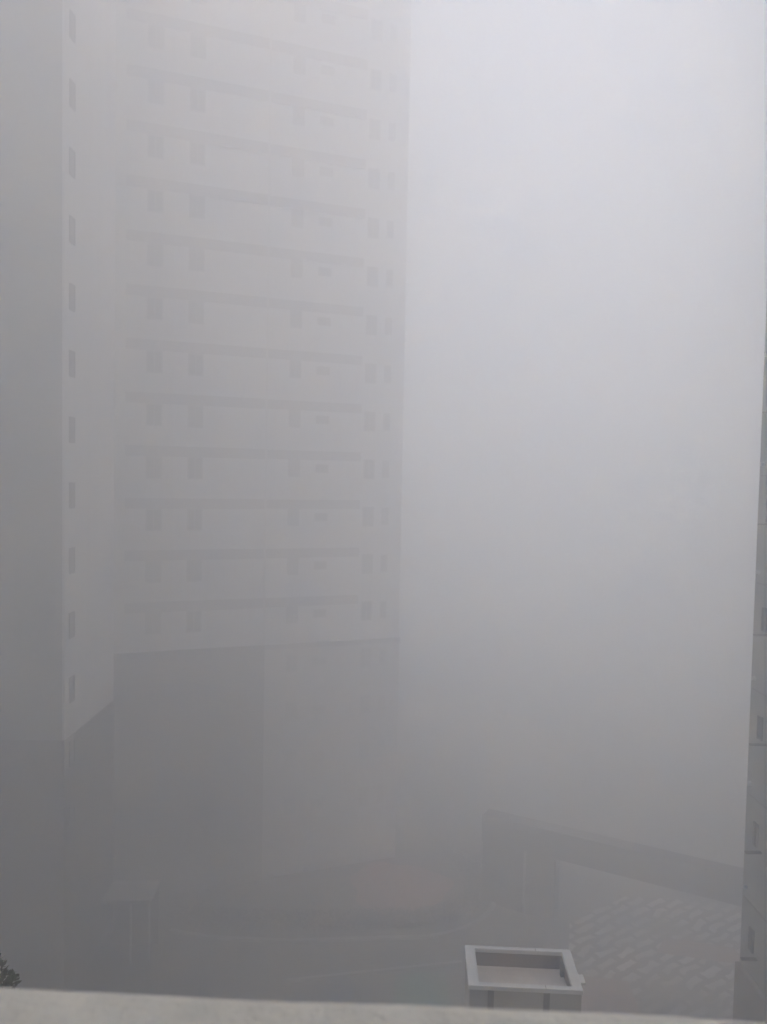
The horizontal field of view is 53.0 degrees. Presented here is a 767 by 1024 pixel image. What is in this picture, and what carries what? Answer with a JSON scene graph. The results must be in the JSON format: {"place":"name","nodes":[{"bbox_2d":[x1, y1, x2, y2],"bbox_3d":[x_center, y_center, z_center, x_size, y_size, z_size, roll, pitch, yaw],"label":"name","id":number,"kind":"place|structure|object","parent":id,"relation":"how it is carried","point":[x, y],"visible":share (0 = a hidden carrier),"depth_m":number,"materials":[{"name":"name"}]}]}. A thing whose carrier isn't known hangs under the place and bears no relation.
{"place":"outdoors","nodes":[
{"label":"outdoors","id":0,"kind":"place"},
{"bbox_2d":[73,913,153,994],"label":"driveway","id":1,"kind":"structure","parent":0,"point":[109,969],"depth_m":37.11,"materials":[{"name":"grey asphalt"}]},
{"bbox_2d":[102,881,159,964],"bbox_3d":[-12.565,20.452,38.331,2.350,3.260,1.850,1,3,-2],"label":"entrance canopy","id":2,"kind":"object","parent":1,"relation":"on","point":[136,912],"visible":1,"depth_m":39.09,"materials":[{"name":"paint"}]},
{"bbox_2d":[113,0,410,895],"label":"apartment tower","id":3,"kind":"structure","parent":0,"point":[261,170],"depth_m":44.45,"materials":[{"name":"paint"}]},
{"bbox_2d":[145,612,160,634],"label":"window","id":4,"kind":"structure","parent":3,"relation":"in","point":[152,620],"depth_m":42.92,"materials":[{"name":"grey glass"}]},
{"bbox_2d":[145,561,161,582],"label":"window","id":5,"kind":"structure","parent":3,"relation":"in","point":[153,569],"depth_m":42.79,"materials":[{"name":"grey glass"}]},
{"bbox_2d":[145,509,161,530],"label":"window","id":6,"kind":"structure","parent":3,"relation":"in","point":[153,517],"depth_m":42.65,"materials":[{"name":"grey glass"}]},
{"bbox_2d":[146,456,161,478],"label":"window","id":7,"kind":"structure","parent":3,"relation":"in","point":[153,464],"depth_m":42.53,"materials":[{"name":"grey glass"}]},
{"bbox_2d":[146,403,162,425],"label":"window","id":8,"kind":"structure","parent":3,"relation":"in","point":[154,412],"depth_m":42.39,"materials":[{"name":"grey glass"}]},
{"bbox_2d":[146,350,162,373],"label":"window","id":9,"kind":"structure","parent":3,"relation":"in","point":[154,359],"depth_m":42.27,"materials":[{"name":"grey glass"}]},
{"bbox_2d":[146,296,162,320],"bbox_3d":[-12.547,-11.155,42.152,0.880,1.240,0.080,0,3,-20],"label":"window","id":10,"kind":"structure","parent":3,"relation":"in","point":[154,305],"depth_m":42.14,"materials":[{"name":"grey glass"}]},
{"bbox_2d":[147,242,163,266],"bbox_3d":[-12.493,-14.051,42.023,0.880,1.240,0.080,0,3,-20],"label":"window","id":11,"kind":"structure","parent":3,"relation":"in","point":[154,250],"depth_m":42.01,"materials":[{"name":"grey glass"}]},
{"bbox_2d":[147,188,163,213],"bbox_3d":[-12.438,-16.948,41.894,0.880,1.240,0.080,0,3,-20],"label":"window","id":12,"kind":"structure","parent":3,"relation":"in","point":[155,197],"depth_m":41.88,"materials":[{"name":"grey glass"}]},
{"bbox_2d":[147,133,163,159],"bbox_3d":[-12.383,-19.845,41.765,0.880,1.240,0.080,0,3,-20],"label":"window","id":13,"kind":"structure","parent":3,"relation":"in","point":[155,143],"depth_m":41.75,"materials":[{"name":"grey glass"}]},
{"bbox_2d":[147,79,164,104],"bbox_3d":[-12.329,-22.741,41.636,0.880,1.240,0.080,0,3,-20],"label":"window","id":14,"kind":"structure","parent":3,"relation":"in","point":[155,88],"depth_m":41.62,"materials":[{"name":"grey glass"}]},
{"bbox_2d":[148,23,164,50],"bbox_3d":[-12.274,-25.638,41.507,0.880,1.240,0.080,0,3,-20],"label":"window","id":15,"kind":"structure","parent":3,"relation":"in","point":[156,33],"depth_m":41.49,"materials":[{"name":"grey glass"}]},
{"bbox_2d":[186,611,201,632],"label":"window","id":16,"kind":"structure","parent":3,"relation":"in","point":[193,619],"depth_m":43.74,"materials":[{"name":"grey glass"}]},
{"bbox_2d":[186,560,201,581],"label":"window","id":17,"kind":"structure","parent":3,"relation":"in","point":[193,568],"depth_m":43.60,"materials":[{"name":"grey glass"}]},
{"bbox_2d":[187,509,202,530],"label":"window","id":18,"kind":"structure","parent":3,"relation":"in","point":[194,516],"depth_m":43.47,"materials":[{"name":"grey glass"}]},
{"bbox_2d":[187,457,202,478],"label":"window","id":19,"kind":"structure","parent":3,"relation":"in","point":[194,464],"depth_m":43.35,"materials":[{"name":"grey glass"}]},
{"bbox_2d":[187,405,202,427],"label":"window","id":20,"kind":"structure","parent":3,"relation":"in","point":[195,413],"depth_m":43.22,"materials":[{"name":"grey glass"}]},
{"bbox_2d":[188,353,203,375],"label":"window","id":21,"kind":"structure","parent":3,"relation":"in","point":[195,361],"depth_m":43.09,"materials":[{"name":"grey glass"}]},
{"bbox_2d":[188,300,203,323],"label":"window","id":22,"kind":"structure","parent":3,"relation":"in","point":[195,308],"depth_m":42.96,"materials":[{"name":"grey glass"}]},
{"bbox_2d":[189,248,204,271],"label":"window","id":23,"kind":"structure","parent":3,"relation":"in","point":[196,256],"depth_m":42.84,"materials":[{"name":"grey glass"}]},
{"bbox_2d":[189,194,204,218],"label":"window","id":24,"kind":"structure","parent":3,"relation":"in","point":[196,203],"depth_m":42.71,"materials":[{"name":"grey glass"}]},
{"bbox_2d":[189,141,205,165],"bbox_3d":[-10.310,-19.842,42.587,0.860,1.240,0.080,0,3,-20],"label":"window","id":25,"kind":"structure","parent":3,"relation":"in","point":[197,150],"depth_m":42.57,"materials":[{"name":"grey glass"}]},
{"bbox_2d":[190,87,205,112],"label":"window","id":26,"kind":"structure","parent":3,"relation":"in","point":[197,96],"depth_m":42.45,"materials":[{"name":"grey glass"}]},
{"bbox_2d":[190,33,205,59],"bbox_3d":[-10.201,-25.635,42.329,0.860,1.240,0.080,0,3,-20],"label":"window","id":27,"kind":"structure","parent":3,"relation":"in","point":[197,42],"depth_m":42.31,"materials":[{"name":"grey glass"}]},
{"bbox_2d":[285,702,296,719],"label":"window","id":28,"kind":"structure","parent":3,"relation":"in","point":[291,707],"depth_m":45.90,"materials":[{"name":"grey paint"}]},
{"bbox_2d":[286,654,297,671],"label":"window","id":29,"kind":"structure","parent":3,"relation":"in","point":[291,659],"depth_m":45.76,"materials":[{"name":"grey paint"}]},
{"bbox_2d":[286,606,297,623],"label":"window","id":30,"kind":"structure","parent":3,"relation":"in","point":[291,612],"depth_m":45.69,"materials":[{"name":"grey glass"}]},
{"bbox_2d":[287,558,298,574],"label":"window","id":31,"kind":"structure","parent":3,"relation":"in","point":[292,563],"depth_m":45.56,"materials":[{"name":"grey glass"}]},
{"bbox_2d":[287,509,298,525],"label":"window","id":32,"kind":"structure","parent":3,"relation":"in","point":[293,514],"depth_m":45.43,"materials":[{"name":"grey glass"}]},
{"bbox_2d":[288,459,299,476],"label":"window","id":33,"kind":"structure","parent":3,"relation":"in","point":[293,465],"depth_m":45.31,"materials":[{"name":"grey glass"}]},
{"bbox_2d":[289,410,300,427],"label":"window","id":34,"kind":"structure","parent":3,"relation":"in","point":[294,415],"depth_m":45.18,"materials":[{"name":"grey glass"}]},
{"bbox_2d":[289,360,300,377],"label":"window","id":35,"kind":"structure","parent":3,"relation":"in","point":[294,365],"depth_m":45.03,"materials":[{"name":"grey glass"}]},
{"bbox_2d":[290,310,301,328],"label":"window","id":36,"kind":"structure","parent":3,"relation":"in","point":[295,315],"depth_m":44.91,"materials":[{"name":"grey glass"}]},
{"bbox_2d":[291,259,302,277],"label":"window","id":37,"kind":"structure","parent":3,"relation":"in","point":[296,265],"depth_m":44.79,"materials":[{"name":"grey glass"}]},
{"bbox_2d":[291,209,303,227],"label":"window","id":38,"kind":"structure","parent":3,"relation":"in","point":[296,214],"depth_m":44.65,"materials":[{"name":"grey glass"}]},
{"bbox_2d":[292,157,303,176],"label":"window","id":39,"kind":"structure","parent":3,"relation":"in","point":[297,164],"depth_m":44.53,"materials":[{"name":"grey glass"}]},
{"bbox_2d":[293,106,304,126],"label":"window","id":40,"kind":"structure","parent":3,"relation":"in","point":[298,112],"depth_m":44.40,"materials":[{"name":"grey glass"}]},
{"bbox_2d":[293,54,305,74],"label":"window","id":41,"kind":"structure","parent":3,"relation":"in","point":[299,64],"depth_m":44.27,"materials":[{"name":"grey glass"}]},
{"bbox_2d":[294,2,305,23],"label":"window","id":42,"kind":"structure","parent":3,"relation":"in","point":[299,9],"depth_m":44.14,"materials":[{"name":"grey glass"}]},
{"bbox_2d":[317,317,330,325],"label":"window","id":43,"kind":"structure","parent":3,"relation":"in","point":[322,321],"depth_m":45.49,"materials":[{"name":"grey glass"}]},
{"bbox_2d":[318,267,331,276],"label":"window","id":44,"kind":"structure","parent":3,"relation":"in","point":[322,271],"depth_m":45.37,"materials":[{"name":"grey glass"}]},
{"bbox_2d":[320,116,333,126],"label":"window","id":45,"kind":"structure","parent":3,"relation":"in","point":[327,121],"depth_m":44.98,"materials":[{"name":"grey glass"}]},
{"bbox_2d":[321,65,334,75],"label":"window","id":46,"kind":"structure","parent":3,"relation":"in","point":[327,70],"depth_m":44.85,"materials":[{"name":"grey glass"}]},
{"bbox_2d":[322,13,335,25],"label":"window","id":47,"kind":"structure","parent":3,"relation":"in","point":[328,19],"depth_m":44.72,"materials":[{"name":"grey glass"}]},
{"bbox_2d":[359,694,370,713],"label":"window","id":48,"kind":"structure","parent":3,"relation":"in","point":[364,700],"depth_m":47.50,"materials":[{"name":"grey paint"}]},
{"bbox_2d":[360,648,371,667],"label":"window","id":49,"kind":"structure","parent":3,"relation":"in","point":[365,653],"depth_m":47.36,"materials":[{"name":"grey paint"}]},
{"bbox_2d":[361,601,371,620],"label":"window","id":50,"kind":"structure","parent":3,"relation":"in","point":[366,606],"depth_m":47.28,"materials":[{"name":"grey glass"}]},
{"bbox_2d":[361,554,372,573],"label":"window","id":51,"kind":"structure","parent":3,"relation":"in","point":[367,559],"depth_m":47.17,"materials":[{"name":"grey glass"}]},
{"bbox_2d":[362,507,373,526],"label":"window","id":52,"kind":"structure","parent":3,"relation":"in","point":[368,512],"depth_m":47.03,"materials":[{"name":"grey glass"}]},
{"bbox_2d":[363,459,374,478],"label":"window","id":53,"kind":"structure","parent":3,"relation":"in","point":[368,464],"depth_m":46.90,"materials":[{"name":"grey glass"}]},
{"bbox_2d":[364,411,375,431],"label":"window","id":54,"kind":"structure","parent":3,"relation":"in","point":[369,417],"depth_m":46.78,"materials":[{"name":"grey glass"}]},
{"bbox_2d":[365,363,376,383],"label":"window","id":55,"kind":"structure","parent":3,"relation":"in","point":[370,369],"depth_m":46.64,"materials":[{"name":"grey glass"}]},
{"bbox_2d":[366,315,376,335],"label":"window","id":56,"kind":"structure","parent":3,"relation":"in","point":[371,320],"depth_m":46.52,"materials":[{"name":"grey glass"}]},
{"bbox_2d":[366,266,377,287],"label":"window","id":57,"kind":"structure","parent":3,"relation":"in","point":[372,272],"depth_m":46.38,"materials":[{"name":"grey glass"}]},
{"bbox_2d":[367,217,378,238],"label":"window","id":58,"kind":"structure","parent":3,"relation":"in","point":[373,223],"depth_m":46.26,"materials":[{"name":"grey glass"}]},
{"bbox_2d":[368,168,379,189],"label":"window","id":59,"kind":"structure","parent":3,"relation":"in","point":[373,174],"depth_m":46.13,"materials":[{"name":"grey glass"}]},
{"bbox_2d":[369,118,380,140],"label":"window","id":60,"kind":"structure","parent":3,"relation":"in","point":[374,124],"depth_m":46.00,"materials":[{"name":"grey glass"}]},
{"bbox_2d":[370,68,381,90],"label":"window","id":61,"kind":"structure","parent":3,"relation":"in","point":[375,75],"depth_m":45.87,"materials":[{"name":"grey glass"}]},
{"bbox_2d":[371,18,382,41],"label":"window","id":62,"kind":"structure","parent":3,"relation":"in","point":[376,25],"depth_m":45.74,"materials":[{"name":"grey glass"}]},
{"bbox_2d":[378,694,384,710],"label":"window","id":63,"kind":"structure","parent":3,"relation":"in","point":[381,697],"depth_m":47.89,"materials":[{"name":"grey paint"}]},
{"bbox_2d":[379,648,385,664],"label":"window","id":64,"kind":"structure","parent":3,"relation":"in","point":[382,651],"depth_m":47.76,"materials":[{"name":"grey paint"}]},
{"bbox_2d":[382,461,388,477],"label":"window","id":65,"kind":"structure","parent":3,"relation":"in","point":[385,464],"depth_m":47.28,"materials":[{"name":"grey glass"}]},
{"bbox_2d":[383,413,389,430],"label":"window","id":66,"kind":"structure","parent":3,"relation":"in","point":[386,416],"depth_m":47.16,"materials":[{"name":"grey glass"}]},
{"bbox_2d":[384,365,390,382],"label":"window","id":67,"kind":"structure","parent":3,"relation":"in","point":[387,369],"depth_m":47.03,"materials":[{"name":"grey glass"}]},
{"bbox_2d":[385,317,391,334],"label":"window","id":68,"kind":"structure","parent":3,"relation":"in","point":[388,321],"depth_m":46.90,"materials":[{"name":"grey glass"}]},
{"bbox_2d":[386,269,392,286],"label":"window","id":69,"kind":"structure","parent":3,"relation":"in","point":[389,273],"depth_m":46.77,"materials":[{"name":"grey glass"}]},
{"bbox_2d":[387,221,393,238],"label":"window","id":70,"kind":"structure","parent":3,"relation":"in","point":[390,224],"depth_m":46.64,"materials":[{"name":"grey glass"}]},
{"bbox_2d":[387,172,394,190],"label":"window","id":71,"kind":"structure","parent":3,"relation":"in","point":[391,176],"depth_m":46.52,"materials":[{"name":"grey glass"}]},
{"bbox_2d":[388,123,395,141],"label":"window","id":72,"kind":"structure","parent":3,"relation":"in","point":[392,127],"depth_m":46.39,"materials":[{"name":"grey glass"}]},
{"bbox_2d":[389,73,396,92],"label":"window","id":73,"kind":"structure","parent":3,"relation":"in","point":[393,77],"depth_m":46.26,"materials":[{"name":"grey glass"}]},
{"bbox_2d":[390,24,397,42],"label":"window","id":74,"kind":"structure","parent":3,"relation":"in","point":[394,28],"depth_m":46.12,"materials":[{"name":"grey glass"}]},
{"bbox_2d":[0,987,766,1023],"bbox_3d":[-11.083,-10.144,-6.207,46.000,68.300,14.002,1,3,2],"label":"balcony ledge","id":75,"kind":"object","parent":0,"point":[24,1006],"visible":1,"depth_m":0.79,"materials":[{"name":"concrete"}]},
{"bbox_2d":[113,549,755,1014],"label":"ground","id":76,"kind":"structure","parent":0,"point":[603,693],"depth_m":72.63,"materials":[{"name":"concrete"}]},
{"bbox_2d":[0,953,21,987],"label":"tree","id":77,"kind":"object","parent":76,"relation":"on","point":[10,979],"visible":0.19,"depth_m":7.24,"materials":[{"name":"green plant"}]},
{"bbox_2d":[0,0,115,990],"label":"apartment tower","id":78,"kind":"structure","parent":76,"relation":"on","point":[57,212],"depth_m":34.23,"materials":[{"name":"grey concrete"}]},
{"bbox_2d":[69,215,74,245],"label":"window","id":79,"kind":"structure","parent":78,"relation":"in","point":[71,220],"depth_m":33.91,"materials":[{"name":"grey glass"}]},
{"bbox_2d":[69,283,74,311],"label":"window","id":80,"kind":"structure","parent":78,"relation":"in","point":[71,287],"depth_m":34.05,"materials":[{"name":"grey glass"}]},
{"bbox_2d":[69,350,74,377],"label":"window","id":81,"kind":"structure","parent":78,"relation":"in","point":[71,353],"depth_m":34.18,"materials":[{"name":"grey glass"}]},
{"bbox_2d":[69,416,74,442],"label":"window","id":82,"kind":"structure","parent":78,"relation":"in","point":[71,419],"depth_m":34.32,"materials":[{"name":"grey glass"}]},
{"bbox_2d":[69,482,74,508],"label":"window","id":83,"kind":"structure","parent":78,"relation":"in","point":[71,485],"depth_m":34.46,"materials":[{"name":"grey glass"}]},
{"bbox_2d":[69,547,74,573],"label":"window","id":84,"kind":"structure","parent":78,"relation":"in","point":[71,550],"depth_m":34.59,"materials":[{"name":"grey glass"}]},
{"bbox_2d":[69,611,74,638],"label":"window","id":85,"kind":"structure","parent":78,"relation":"in","point":[71,615],"depth_m":34.73,"materials":[{"name":"grey glass"}]},
{"bbox_2d":[69,675,74,702],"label":"window","id":86,"kind":"structure","parent":78,"relation":"in","point":[71,679],"depth_m":34.86,"materials":[{"name":"grey glass"}]},
{"bbox_2d":[69,738,74,766],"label":"window","id":87,"kind":"structure","parent":78,"relation":"in","point":[72,743],"depth_m":34.95,"materials":[{"name":"grey glass"}]},
{"bbox_2d":[69,800,74,830],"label":"window","id":88,"kind":"structure","parent":78,"relation":"in","point":[72,806],"depth_m":35.09,"materials":[{"name":"grey glass"}]},
{"bbox_2d":[69,9,75,43],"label":"window","id":89,"kind":"structure","parent":78,"relation":"in","point":[72,19],"depth_m":33.59,"materials":[{"name":"grey glass"}]},
{"bbox_2d":[69,78,75,111],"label":"window","id":90,"kind":"structure","parent":78,"relation":"in","point":[72,87],"depth_m":33.72,"materials":[{"name":"grey glass"}]},
{"bbox_2d":[69,147,75,178],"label":"window","id":91,"kind":"structure","parent":78,"relation":"in","point":[72,154],"depth_m":33.85,"materials":[{"name":"grey glass"}]},
{"bbox_2d":[169,857,474,927],"bbox_3d":[-3.201,21.945,44.502,17.287,0.120,7.082,1,3,-5],"label":"planting bed","id":92,"kind":"object","parent":76,"relation":"on","point":[331,888],"visible":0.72,"depth_m":43.95,"materials":[{"name":"plant"}]},
{"bbox_2d":[166,846,487,931],"bbox_3d":[-2.015,21.643,42.337,18.560,1.018,7.050,0,3,-25],"label":"hedge","id":93,"kind":"object","parent":92,"relation":"on","point":[371,919],"visible":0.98,"depth_m":41.05,"materials":[{"name":"green plant"}]},
{"bbox_2d":[350,862,453,916],"bbox_3d":[0.762,21.933,44.965,5.760,0.001,5.692,3,3,32],"label":"red gravel patch","id":94,"kind":"object","parent":92,"relation":"on","point":[382,885],"visible":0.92,"depth_m":45.01,"materials":[{"name":"red gravel"}]},
{"bbox_2d":[169,849,495,942],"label":"kerb","id":95,"kind":"structure","parent":76,"relation":"on","point":[485,914],"depth_m":39.91,"materials":[{"name":"concrete"}]},
{"bbox_2d":[287,960,461,982],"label":"kerb","id":96,"kind":"structure","parent":76,"relation":"on","point":[371,971],"depth_m":37.27,"materials":[{"name":"concrete"}]},
{"bbox_2d":[394,971,450,1006],"bbox_3d":[1.776,22.486,35.284,2.800,0.001,4.500,1,3,0],"label":"green court","id":97,"kind":"object","parent":76,"relation":"on","point":[426,988],"visible":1,"depth_m":36.13,"materials":[{"name":"green"}]},
{"bbox_2d":[464,945,585,1011],"bbox_3d":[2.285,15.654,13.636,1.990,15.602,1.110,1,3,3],"label":"ventilation shaft","id":98,"kind":"object","parent":76,"relation":"on","point":[518,978],"visible":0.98,"depth_m":13.36,"materials":[{"name":"white paint"}]},
{"bbox_2d":[401,0,766,555],"label":"sky","id":99,"kind":"structure","parent":0,"point":[586,298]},
{"bbox_2d":[569,896,741,1020],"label":"paving","id":100,"kind":"structure","parent":0,"point":[622,938],"depth_m":39.40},
{"bbox_2d":[581,976,640,1014],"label":"brick path","id":101,"kind":"structure","parent":100,"relation":"on","point":[602,995],"depth_m":35.83,"materials":[{"name":"brick"}]},
{"bbox_2d":[481,809,743,921],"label":"covered walkway","id":102,"kind":"structure","parent":100,"relation":"on","point":[522,856],"depth_m":41.77,"materials":[{"name":"grey concrete"}]},
{"bbox_2d":[657,938,739,963],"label":"brick path","id":103,"kind":"structure","parent":100,"relation":"on","point":[678,947],"depth_m":39.52,"materials":[{"name":"brick"}]},
{"bbox_2d":[733,303,766,1022],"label":"apartment building","id":104,"kind":"structure","parent":0,"point":[750,992],"depth_m":20.75,"materials":[{"name":"concrete"}]},
{"bbox_2d":[748,926,754,953],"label":"window","id":105,"kind":"structure","parent":104,"relation":"in","point":[751,933],"depth_m":20.90,"materials":[{"name":"glass"}]},
{"bbox_2d":[752,821,758,847],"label":"window","id":106,"kind":"structure","parent":104,"relation":"in","point":[755,835],"depth_m":20.78,"materials":[{"name":"glass"}]},
{"bbox_2d":[756,715,763,740],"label":"window","id":107,"kind":"structure","parent":104,"relation":"in","point":[759,735],"depth_m":20.64,"materials":[{"name":"glass"}]},
{"bbox_2d":[761,607,766,632],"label":"window","id":108,"kind":"structure","parent":104,"relation":"in","point":[764,610],"depth_m":20.53,"materials":[{"name":"glass"}]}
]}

